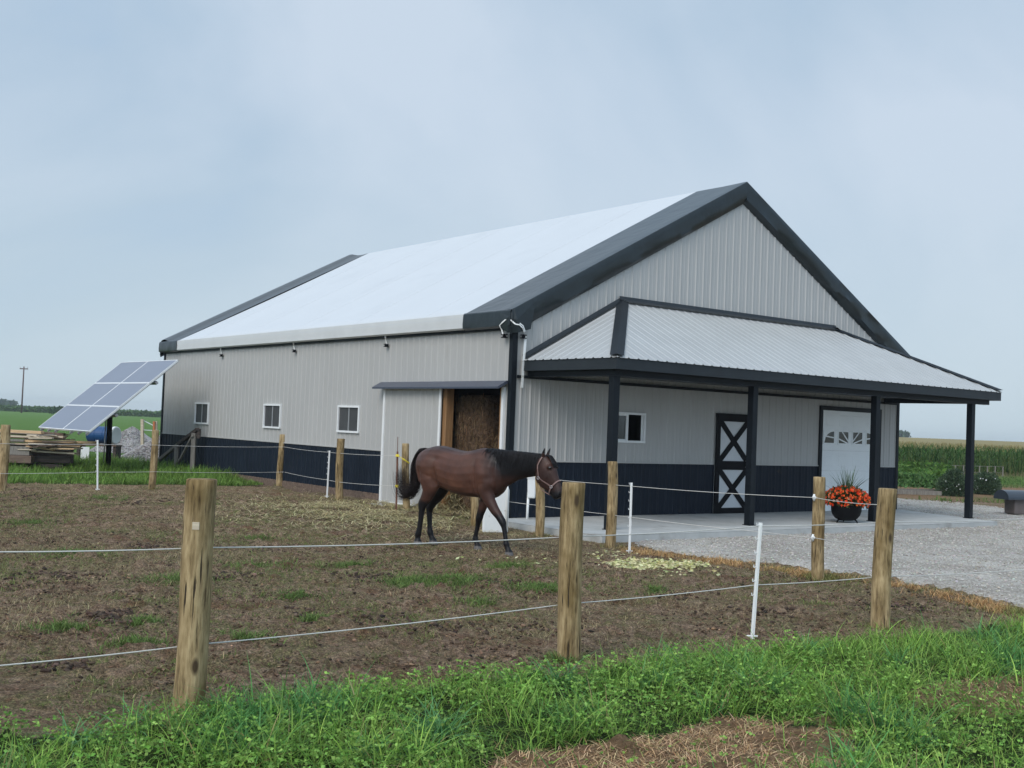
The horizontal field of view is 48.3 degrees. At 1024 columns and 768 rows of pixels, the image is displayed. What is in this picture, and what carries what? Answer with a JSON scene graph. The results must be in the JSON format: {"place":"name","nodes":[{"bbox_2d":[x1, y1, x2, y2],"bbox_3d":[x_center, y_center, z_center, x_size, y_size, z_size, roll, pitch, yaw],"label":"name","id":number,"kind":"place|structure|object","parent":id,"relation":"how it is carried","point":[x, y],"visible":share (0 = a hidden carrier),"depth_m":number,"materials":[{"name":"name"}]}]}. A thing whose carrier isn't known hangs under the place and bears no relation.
{"place":"outdoors","nodes":[
{"label":"outdoors","id":0,"kind":"place"},
{"bbox_2d":[1,484,905,718],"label":"post foot grass","id":1,"kind":"structure","parent":0,"point":[524,658],"depth_m":11.07,"materials":[{"name":"green plant"}]},
{"bbox_2d":[0,410,1023,767],"bbox_3d":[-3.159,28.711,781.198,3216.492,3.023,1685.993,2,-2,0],"label":"ground","id":2,"kind":"structure","parent":0,"point":[30,698],"depth_m":10.32,"materials":[{"name":"soil"}]},
{"bbox_2d":[0,425,10,491],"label":"fence post","id":3,"kind":"object","parent":2,"relation":"on","point":[5,432],"visible":0.98,"depth_m":23.72,"materials":[{"name":"brown wood"}]},
{"bbox_2d":[35,444,395,455],"bbox_3d":[-6.473,1.409,25.493,8.438,0.127,5.847,2,-2,0],"label":"fence rope","id":4,"kind":"object","parent":3,"relation":"attached to","point":[197,446],"visible":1,"depth_m":24.59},
{"bbox_2d":[0,398,17,405],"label":"tree","id":5,"kind":"object","parent":2,"relation":"on","point":[5,402],"visible":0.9,"depth_m":639.47,"materials":[{"name":"green plant"}]},
{"bbox_2d":[20,366,27,412],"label":"utility pole","id":6,"kind":"object","parent":2,"relation":"on","point":[23,368],"visible":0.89,"depth_m":279.82,"materials":[{"name":"brown wood"}]},
{"bbox_2d":[16,463,65,468],"bbox_3d":[-12.948,2.284,31.439,1.284,0.205,0.240,3,-2,0],"label":"timber","id":7,"kind":"object","parent":2,"relation":"on","point":[46,465],"visible":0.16,"depth_m":31.32,"materials":[{"name":"wood"}]},
{"bbox_2d":[29,454,73,462],"bbox_3d":[-12.849,2.051,31.448,1.489,0.205,0.240,2,-2,0],"label":"timber","id":8,"kind":"object","parent":7,"relation":"on","point":[52,458],"visible":0.65,"depth_m":31.33,"materials":[{"name":"black wood"}]},
{"bbox_2d":[47,406,62,414],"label":"field bush","id":9,"kind":"object","parent":2,"relation":"on","point":[54,410],"visible":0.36,"depth_m":228.25,"materials":[{"name":"green plant"}]},
{"bbox_2d":[0,405,160,416],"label":"crop edge","id":10,"kind":"object","parent":2,"relation":"on","point":[123,412],"visible":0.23,"depth_m":329.16,"materials":[{"name":"green plant"}]},
{"bbox_2d":[80,447,89,460],"bbox_3d":[-13.660,2.231,36.564,0.270,0.440,0.020,2,-2,0],"label":"white board","id":11,"kind":"object","parent":2,"relation":"on","point":[85,450],"visible":0.57,"depth_m":36.55,"materials":[{"name":"white plastic"}]},
{"bbox_2d":[95,440,99,489],"bbox_3d":[-8.964,1.785,24.734,0.146,1.145,0.024,2,-2,0],"label":"step in post","id":12,"kind":"object","parent":2,"relation":"on","point":[97,466],"visible":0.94,"depth_m":24.72,"materials":[{"name":"white plastic"}]},
{"bbox_2d":[76,443,122,460],"bbox_3d":[-13.346,2.256,36.923,1.300,0.640,0.600,2,-2,0],"label":"barrel stand","id":13,"kind":"object","parent":2,"relation":"on","point":[117,450],"visible":0.46,"depth_m":36.73,"materials":[{"name":"grey metal"}]},
{"bbox_2d":[86,426,120,443],"bbox_3d":[-13.200,1.647,36.940,0.965,0.574,0.574,2,-2,16],"label":"barrel","id":14,"kind":"object","parent":13,"relation":"on","point":[97,433],"visible":0.67,"depth_m":36.75,"materials":[{"name":"blue plastic"}]},
{"bbox_2d":[39,360,178,466],"bbox_3d":[-11.353,0.904,32.063,2.467,3.282,3.992,4,-3,-40],"label":"solar array","id":15,"kind":"object","parent":2,"relation":"on","point":[104,398],"visible":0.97,"depth_m":31.93,"materials":[{"name":"blue glass"}]},
{"bbox_2d":[89,426,151,452],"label":"gravel heap","id":16,"kind":"object","parent":2,"relation":"on","point":[130,440],"visible":0.43,"depth_m":45.17,"materials":[{"name":"gravel"}]},
{"bbox_2d":[7,453,262,485],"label":"back grass","id":17,"kind":"structure","parent":2,"relation":"on","point":[169,473],"depth_m":29.73,"materials":[{"name":"green plant"}]},
{"bbox_2d":[158,428,200,469],"bbox_3d":[-9.688,1.844,33.003,0.250,1.234,2.654,4,-3,-41],"label":"timber brace","id":18,"kind":"object","parent":17,"relation":"on","point":[192,436],"visible":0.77,"depth_m":32.39,"materials":[{"name":"grey wood"}]},
{"bbox_2d":[121,435,159,460],"bbox_3d":[-11.868,2.173,39.073,3.407,1.099,2.633,2,-2,0],"label":"gravel heap","id":19,"kind":"object","parent":2,"relation":"on","point":[144,450],"visible":0.28,"depth_m":38.38,"materials":[{"name":"gravel"}]},
{"bbox_2d":[141,419,157,444],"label":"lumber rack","id":20,"kind":"object","parent":2,"relation":"on","point":[155,425],"visible":0.61,"depth_m":41.90,"materials":[{"name":"beige wood"}]},
{"bbox_2d":[148,430,158,489],"bbox_3d":[-8.076,1.762,25.765,0.178,1.448,0.162,2,-2,0],"label":"fence post","id":21,"kind":"object","parent":2,"relation":"on","point":[154,459],"visible":0.91,"depth_m":25.71,"materials":[{"name":"brown wood"}]},
{"bbox_2d":[171,478,216,714],"bbox_3d":[-1.947,1.351,6.987,0.210,1.544,0.198,2,-2,0],"label":"fence post","id":22,"kind":"object","parent":2,"relation":"on","point":[195,592],"visible":0.9,"depth_m":6.91,"materials":[{"name":"brown wood"}]},
{"bbox_2d":[0,518,1023,552],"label":"fence rope","id":23,"kind":"object","parent":22,"relation":"attached to","point":[443,542],"visible":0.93,"depth_m":8.11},
{"bbox_2d":[0,569,1023,665],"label":"fence rope","id":24,"kind":"object","parent":22,"relation":"attached to","point":[454,618],"visible":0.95,"depth_m":8.19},
{"bbox_2d":[276,434,284,485],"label":"fence post","id":25,"kind":"object","parent":2,"relation":"on","point":[279,475],"visible":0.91,"depth_m":28.42,"materials":[{"name":"brown wood"}]},
{"bbox_2d":[326,451,329,497],"bbox_3d":[-4.090,2.027,25.399,0.100,1.092,0.024,2,-2,0],"label":"step in post","id":26,"kind":"object","parent":2,"relation":"on","point":[327,479],"visible":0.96,"depth_m":25.39,"materials":[{"name":"white plastic"}]},
{"bbox_2d":[0,493,676,666],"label":"paddock weeds","id":27,"kind":"object","parent":2,"relation":"on","point":[65,625],"visible":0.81,"depth_m":12.59,"materials":[{"name":"green plant"}]},
{"bbox_2d":[335,439,344,499],"bbox_3d":[-3.744,1.907,24.895,0.202,1.435,0.169,2,-2,0],"label":"fence post","id":28,"kind":"object","parent":2,"relation":"on","point":[339,471],"visible":0.94,"depth_m":24.83,"materials":[{"name":"brown wood"}]},
{"bbox_2d":[0,472,390,485],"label":"fence rope","id":29,"kind":"object","parent":28,"relation":"attached to","point":[193,472],"visible":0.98,"depth_m":26.18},
{"bbox_2d":[140,492,597,556],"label":"straw litter","id":30,"kind":"object","parent":2,"relation":"on","point":[375,511],"visible":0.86,"depth_m":20.87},
{"bbox_2d":[395,439,398,509],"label":"steel post","id":31,"kind":"object","parent":2,"relation":"on","point":[397,455],"visible":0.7,"depth_m":22.55,"materials":[{"name":"brown metal"}]},
{"bbox_2d":[402,443,409,509],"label":"fence post","id":32,"kind":"object","parent":2,"relation":"on","point":[405,456],"visible":0.49,"depth_m":22.74,"materials":[{"name":"brown wood"}]},
{"bbox_2d":[376,492,470,515],"bbox_3d":[-1.237,2.268,23.106,3.504,0.847,2.411,2,-2,0],"label":"hay pile","id":33,"kind":"object","parent":2,"relation":"on","point":[451,502],"visible":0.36,"depth_m":22.68,"materials":[{"name":"plant"}]},
{"bbox_2d":[470,497,478,525],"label":"fence post","id":34,"kind":"object","parent":2,"relation":"on","point":[474,504],"visible":0.38,"depth_m":20.14,"materials":[{"name":"brown wood"}]},
{"bbox_2d":[390,446,561,555],"bbox_3d":[-0.573,1.640,16.598,3.105,1.537,0.558,1,-3,36],"label":"horse","id":35,"kind":"object","parent":2,"relation":"on","point":[487,476],"visible":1,"depth_m":16.41},
{"bbox_2d":[1,493,971,672],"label":"manure lumps","id":36,"kind":"object","parent":2,"relation":"on","point":[103,615],"visible":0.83,"depth_m":10.79,"materials":[{"name":"soil"}]},
{"bbox_2d":[482,486,509,531],"bbox_3d":[-0.269,2.129,19.512,0.450,0.806,0.116,3,-2,-20],"label":"plastic board","id":37,"kind":"object","parent":2,"relation":"on","point":[490,522],"visible":0.45,"depth_m":19.50,"materials":[{"name":"white plastic"}]},
{"bbox_2d":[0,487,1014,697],"bbox_3d":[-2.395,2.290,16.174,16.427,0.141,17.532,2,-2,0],"label":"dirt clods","id":38,"kind":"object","parent":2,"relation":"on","point":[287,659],"visible":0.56,"depth_m":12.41,"materials":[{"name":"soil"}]},
{"bbox_2d":[0,610,1023,767],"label":"foreground grass","id":39,"kind":"structure","parent":2,"relation":"on","point":[1014,652],"depth_m":7.18,"materials":[{"name":"green plant"}]},
{"bbox_2d":[0,614,1023,767],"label":"clover leaves","id":40,"kind":"object","parent":2,"relation":"on","point":[480,747],"visible":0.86,"depth_m":6.96,"materials":[{"name":"green plant"}]},
{"bbox_2d":[0,483,1023,710],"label":"paddock grass tufts","id":41,"kind":"object","parent":2,"relation":"on","point":[383,570],"visible":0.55,"depth_m":13.18,"materials":[{"name":"green plant"}]},
{"bbox_2d":[526,476,535,518],"bbox_3d":[0.355,2.146,21.117,0.196,0.938,0.164,2,-2,0],"label":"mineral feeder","id":42,"kind":"object","parent":2,"relation":"on","point":[531,491],"visible":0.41,"depth_m":21.06,"materials":[{"name":"white plastic"}]},
{"bbox_2d":[535,476,544,536],"bbox_3d":[0.460,2.082,19.154,0.194,1.085,0.162,2,-2,0],"label":"fence post","id":43,"kind":"object","parent":2,"relation":"on","point":[540,512],"visible":0.81,"depth_m":19.09,"materials":[{"name":"brown wood"}]},
{"bbox_2d":[557,482,584,661],"bbox_3d":[0.462,1.532,8.997,0.208,1.516,0.191,2,-2,0],"label":"fence post","id":44,"kind":"object","parent":2,"relation":"on","point":[570,571],"visible":0.88,"depth_m":8.92,"materials":[{"name":"brown wood"}]},
{"bbox_2d":[440,547,719,575],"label":"corn husks","id":45,"kind":"object","parent":2,"relation":"on","point":[668,564],"visible":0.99,"depth_m":15.45,"materials":[{"name":"plant"}]},
{"bbox_2d":[159,182,1001,529],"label":"barn","id":46,"kind":"structure","parent":2,"relation":"on","point":[733,342],"depth_m":24.86,"materials":[{"name":"white metal"}]},
{"bbox_2d":[194,402,209,424],"bbox_3d":[-8.864,0.836,32.639,0.050,0.617,0.980,4,-3,-37],"label":"window","id":47,"kind":"structure","parent":46,"relation":"in","point":[201,411],"depth_m":32.64,"materials":[{"name":"grey plastic"}]},
{"bbox_2d":[262,404,281,428],"bbox_3d":[-6.095,0.815,29.029,0.050,0.617,0.980,4,-3,-37],"label":"window","id":48,"kind":"structure","parent":46,"relation":"in","point":[272,413],"depth_m":29.02,"materials":[{"name":"grey"}]},
{"bbox_2d":[336,405,360,432],"bbox_3d":[-3.711,0.796,25.926,0.050,0.617,0.990,4,-3,-37],"label":"window","id":49,"kind":"structure","parent":46,"relation":"in","point":[348,417],"depth_m":25.92,"materials":[{"name":"grey"}]},
{"bbox_2d":[379,389,442,506],"bbox_3d":[-2.103,1.310,23.711,0.081,2.520,2.220,4,-3,-37],"label":"sliding door","id":50,"kind":"structure","parent":46,"relation":"in","point":[413,417],"depth_m":23.87,"materials":[{"name":"white metal"}]},
{"bbox_2d":[450,393,499,513],"bbox_3d":[-0.484,1.435,23.070,1.357,2.475,1.319,4,-3,-37],"label":"hay bale","id":51,"kind":"object","parent":46,"relation":"on","point":[476,422],"visible":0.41,"depth_m":22.61,"materials":[{"name":"plant"}]},
{"bbox_2d":[488,433,498,448],"bbox_3d":[0.283,1.816,22.334,1.431,1.770,1.174,4,-3,-39],"label":"hay bale","id":52,"kind":"object","parent":46,"relation":"in","point":[495,443],"visible":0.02,"depth_m":22.26,"materials":[{"name":"plant"}]},
{"bbox_2d":[618,412,645,442],"bbox_3d":[2.317,0.874,22.946,0.980,0.610,0.050,4,-3,-37],"label":"window","id":53,"kind":"structure","parent":46,"relation":"in","point":[623,416],"depth_m":22.93,"materials":[{"name":"white glass"}]},
{"bbox_2d":[713,413,746,513],"bbox_3d":[4.806,1.727,24.814,1.133,2.155,0.110,4,-3,-37],"label":"dutch door","id":54,"kind":"structure","parent":46,"relation":"in","point":[730,429],"depth_m":24.75,"materials":[{"name":"black metal"}]},
{"bbox_2d":[822,410,870,510],"bbox_3d":[8.085,1.845,27.393,2.190,2.363,0.042,4,-3,-37],"label":"garage door","id":55,"kind":"structure","parent":46,"relation":"in","point":[846,434],"depth_m":27.29,"materials":[{"name":"white metal"}]},
{"bbox_2d":[605,461,617,547],"bbox_3d":[1.556,1.928,17.825,0.176,1.440,0.161,2,-2,0],"label":"fence post","id":56,"kind":"object","parent":2,"relation":"on","point":[611,520],"visible":0.93,"depth_m":17.76,"materials":[{"name":"brown wood"}]},
{"bbox_2d":[532,477,876,504],"bbox_3d":[2.281,1.434,16.173,1.713,0.242,10.048,3,-2,-26],"label":"fence rope","id":57,"kind":"object","parent":56,"relation":"attached to","point":[732,493],"visible":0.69,"depth_m":15.66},
{"bbox_2d":[626,483,632,553],"bbox_3d":[1.771,2.024,17.070,0.100,1.099,0.024,2,-2,0],"label":"step in post","id":58,"kind":"object","parent":2,"relation":"on","point":[630,519],"visible":0.96,"depth_m":17.07,"materials":[{"name":"white plastic"}]},
{"bbox_2d":[508,509,996,542],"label":"concrete slab","id":59,"kind":"structure","parent":2,"relation":"on","point":[593,525],"depth_m":21.88,"materials":[{"name":"grey concrete"}]},
{"bbox_2d":[825,466,870,522],"bbox_3d":[6.809,2.226,23.398,1.072,1.219,1.009,1,-2,26],"label":"flower pot","id":60,"kind":"object","parent":59,"relation":"on","point":[852,494],"visible":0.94,"depth_m":23.14,"materials":[{"name":"black metal"}]},
{"bbox_2d":[747,522,762,638],"bbox_3d":[2.178,1.794,10.266,0.110,1.098,0.024,2,-2,0],"label":"step in post","id":61,"kind":"object","parent":2,"relation":"on","point":[756,578],"visible":0.97,"depth_m":10.26,"materials":[{"name":"white plastic"}]},
{"bbox_2d":[609,544,1023,619],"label":"dry verge grass","id":62,"kind":"structure","parent":2,"relation":"on","point":[984,602],"depth_m":14.87,"materials":[{"name":"plant"}]},
{"bbox_2d":[811,477,825,581],"bbox_3d":[3.972,1.920,14.835,0.206,1.430,0.167,2,-2,0],"label":"fence post","id":63,"kind":"object","parent":2,"relation":"on","point":[818,518],"visible":0.9,"depth_m":14.77,"materials":[{"name":"brown wood"}]},
{"bbox_2d":[513,502,868,544],"bbox_3d":[2.277,1.867,16.159,1.725,0.311,10.038,3,-2,-25],"label":"fence rope","id":64,"kind":"object","parent":63,"relation":"attached to","point":[718,527],"visible":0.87,"depth_m":15.83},
{"bbox_2d":[631,498,1023,607],"bbox_3d":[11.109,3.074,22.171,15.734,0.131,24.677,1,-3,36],"label":"gravel yard","id":65,"kind":"structure","parent":2,"relation":"on","point":[936,582],"depth_m":18.07,"materials":[{"name":"grey gravel"}]},
{"bbox_2d":[993,490,1023,513],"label":"bench","id":66,"kind":"object","parent":65,"relation":"on","point":[1014,501],"visible":1,"depth_m":29.59,"materials":[{"name":"grey stone"}]},
{"bbox_2d":[870,488,896,630],"bbox_3d":[3.627,1.755,11.163,0.225,1.472,0.187,2,-2,0],"label":"fence post","id":67,"kind":"object","parent":2,"relation":"on","point":[880,612],"visible":0.92,"depth_m":11.09,"materials":[{"name":"brown wood"}]},
{"bbox_2d":[899,430,910,436],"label":"tree","id":68,"kind":"object","parent":2,"relation":"on","point":[902,433],"visible":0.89,"depth_m":618.48,"materials":[{"name":"green plant"}]},
{"bbox_2d":[898,469,939,488],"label":"garden row plants","id":69,"kind":"object","parent":2,"relation":"on","point":[914,480],"visible":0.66,"depth_m":42.26,"materials":[{"name":"green plant"}]},
{"bbox_2d":[898,459,951,480],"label":"squash vines","id":70,"kind":"object","parent":2,"relation":"on","point":[936,468],"visible":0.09,"depth_m":53.81,"materials":[{"name":"green plant"}]},
{"bbox_2d":[934,467,964,496],"bbox_3d":[15.264,3.407,39.575,1.268,1.074,1.227,2,-2,0],"label":"flowering shrub","id":71,"kind":"object","parent":2,"relation":"on","point":[951,483],"visible":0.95,"depth_m":39.37,"materials":[{"name":"green plant"}]},
{"bbox_2d":[950,465,1003,476],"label":"wire panel fence","id":72,"kind":"object","parent":2,"relation":"on","point":[987,468],"visible":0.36,"depth_m":64.16,"materials":[{"name":"grey metal"}]},
{"bbox_2d":[973,471,1002,494],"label":"flowering shrub","id":73,"kind":"object","parent":2,"relation":"on","point":[984,484],"visible":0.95,"depth_m":41.55,"materials":[{"name":"green plant"}]},
{"bbox_2d":[0,0,1023,441],"label":"sky","id":74,"kind":"structure","parent":0,"point":[167,167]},
{"bbox_2d":[481,672,1023,767],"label":"dry grass","id":75,"kind":"structure","parent":0,"point":[670,740],"depth_m":6.58,"materials":[{"name":"plant"}]},
{"bbox_2d":[897,489,941,494],"bbox_3d":[13.809,3.700,39.056,3.141,0.180,0.946,3,-2,-29],"label":"bed edging","id":76,"kind":"object","parent":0,"point":[918,491],"visible":0.64,"depth_m":38.90,"materials":[{"name":"grey wood"}]},
{"bbox_2d":[898,441,1023,476],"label":"corn field","id":77,"kind":"structure","parent":0,"point":[1010,459],"depth_m":67.74,"materials":[{"name":"green plant"}]},
{"bbox_2d":[904,474,1023,503],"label":"garden grass","id":78,"kind":"structure","parent":0,"point":[1019,480],"depth_m":51.41,"materials":[{"name":"green plant"}]},
{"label":"board","id":79,"kind":"object","parent":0,"visible":0},
{"bbox_2d":[15,443,81,445],"bbox_3d":[-12.646,1.652,31.227,1.741,0.045,0.169,2,-2,-3],"label":"board","id":80,"kind":"object","parent":79,"relation":"on","point":[27,444],"visible":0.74,"depth_m":31.11,"materials":[{"name":"brown wood"}]},
{"bbox_2d":[23,442,69,443],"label":"board","id":81,"kind":"object","parent":80,"relation":"on","point":[45,442],"visible":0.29,"depth_m":31.25,"materials":[{"name":"brown wood"}]},
{"bbox_2d":[25,438,65,439],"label":"board","id":82,"kind":"object","parent":81,"relation":"on","point":[47,439],"visible":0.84,"depth_m":31.45,"materials":[{"name":"brown wood"}]},
{"bbox_2d":[10,435,32,437],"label":"board","id":83,"kind":"object","parent":82,"relation":"on","point":[20,436],"visible":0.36,"depth_m":31.25,"materials":[{"name":"beige wood"}]},
{"bbox_2d":[11,433,45,434],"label":"board","id":84,"kind":"object","parent":82,"relation":"on","point":[24,434],"visible":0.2,"depth_m":31.55,"materials":[{"name":"beige wood"}]},
{"bbox_2d":[0,429,43,433],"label":"board","id":85,"kind":"object","parent":84,"relation":"on","point":[27,431],"visible":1,"depth_m":31.35,"materials":[{"name":"beige wood"}]},
{"bbox_2d":[44,432,65,435],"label":"board","id":86,"kind":"object","parent":84,"relation":"on","point":[60,434],"visible":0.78,"depth_m":31.66,"materials":[{"name":"wood"}]},
{"label":"board","id":87,"kind":"object","parent":82,"relation":"on","visible":0},
{"bbox_2d":[27,434,57,437],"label":"board","id":88,"kind":"object","parent":87,"relation":"on","point":[42,436],"visible":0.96,"depth_m":31.06,"materials":[{"name":"beige wood"}]},
{"bbox_2d":[10,440,96,443],"bbox_3d":[-12.793,1.565,31.229,2.840,0.059,0.267,1,-2,2],"label":"board","id":89,"kind":"object","parent":81,"relation":"on","point":[92,442],"visible":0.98,"depth_m":31.09,"materials":[{"name":"brown wood"}]},
{"bbox_2d":[10,439,23,441],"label":"board","id":90,"kind":"object","parent":89,"relation":"on","point":[18,440],"visible":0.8,"depth_m":31.06,"materials":[{"name":"grey wood"}]},
{"bbox_2d":[42,441,75,441],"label":"board","id":91,"kind":"object","parent":89,"relation":"on","point":[58,441],"visible":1,"depth_m":30.81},
{"bbox_2d":[28,437,53,438],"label":"board","id":92,"kind":"object","parent":91,"relation":"on","point":[40,437],"visible":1,"depth_m":30.85,"materials":[{"name":"beige wood"}]},
{"bbox_3d":[-13.748,2.320,31.037,1.354,0.188,0.240,2,-2,0],"label":"timber","id":93,"kind":"object","parent":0,"visible":0},
{"bbox_2d":[9,455,34,462],"bbox_3d":[-13.723,2.025,31.047,1.412,0.202,0.240,2,-2,0],"label":"timber","id":94,"kind":"object","parent":93,"relation":"on","point":[21,458],"visible":0.8,"depth_m":30.93,"materials":[{"name":"brown wood"}]},
{"bbox_2d":[10,446,32,454],"bbox_3d":[-13.793,1.800,31.155,1.374,0.232,0.240,2,-2,0],"label":"timber","id":95,"kind":"object","parent":94,"relation":"on","point":[14,450],"visible":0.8,"depth_m":31.04,"materials":[{"name":"grey wood"}]},
{"bbox_2d":[25,446,54,450],"bbox_3d":[-12.816,1.743,31.073,0.783,0.029,0.148,8,-2,4],"label":"board","id":96,"kind":"object","parent":95,"relation":"on","point":[42,448],"visible":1,"depth_m":31.00,"materials":[{"name":"brown wood"}]},
{"bbox_2d":[50,448,75,449],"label":"board","id":97,"kind":"object","parent":96,"relation":"on","point":[65,448],"visible":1,"depth_m":30.79,"materials":[{"name":"beige wood"}]},
{"bbox_2d":[37,445,61,446],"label":"board","id":98,"kind":"object","parent":97,"relation":"on","point":[48,446],"visible":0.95,"depth_m":30.79,"materials":[{"name":"brown wood"}]},
{"bbox_2d":[31,450,76,453],"bbox_3d":[-12.651,1.856,31.233,1.480,0.045,0.197,3,-2,2],"label":"board","id":99,"kind":"object","parent":95,"relation":"on","point":[53,452],"visible":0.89,"depth_m":31.14,"materials":[{"name":"brown wood"}]},
{"bbox_2d":[32,448,73,450],"bbox_3d":[-12.886,1.787,31.379,1.630,0.036,0.283,2,-2,-1],"label":"board","id":100,"kind":"object","parent":99,"relation":"on","point":[58,449],"visible":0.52,"depth_m":31.24,"materials":[{"name":"brown wood"}]},
{"bbox_2d":[35,446,82,448],"bbox_3d":[-12.514,1.740,31.308,1.453,0.036,0.236,2,-2,1],"label":"board","id":101,"kind":"object","parent":100,"relation":"on","point":[65,447],"visible":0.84,"depth_m":31.19,"materials":[{"name":"wood"}]},
{"bbox_3d":[-13.605,2.358,32.116,2.227,0.268,0.500,2,-2,0],"label":"timber","id":102,"kind":"object","parent":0,"visible":0},
{"bbox_2d":[33,448,73,462],"bbox_3d":[-13.574,1.973,32.130,2.302,0.417,0.500,2,-2,0],"label":"timber","id":103,"kind":"object","parent":102,"relation":"on","point":[42,453],"visible":0.21,"depth_m":31.88,"materials":[{"name":"brown wood"}]}
]}

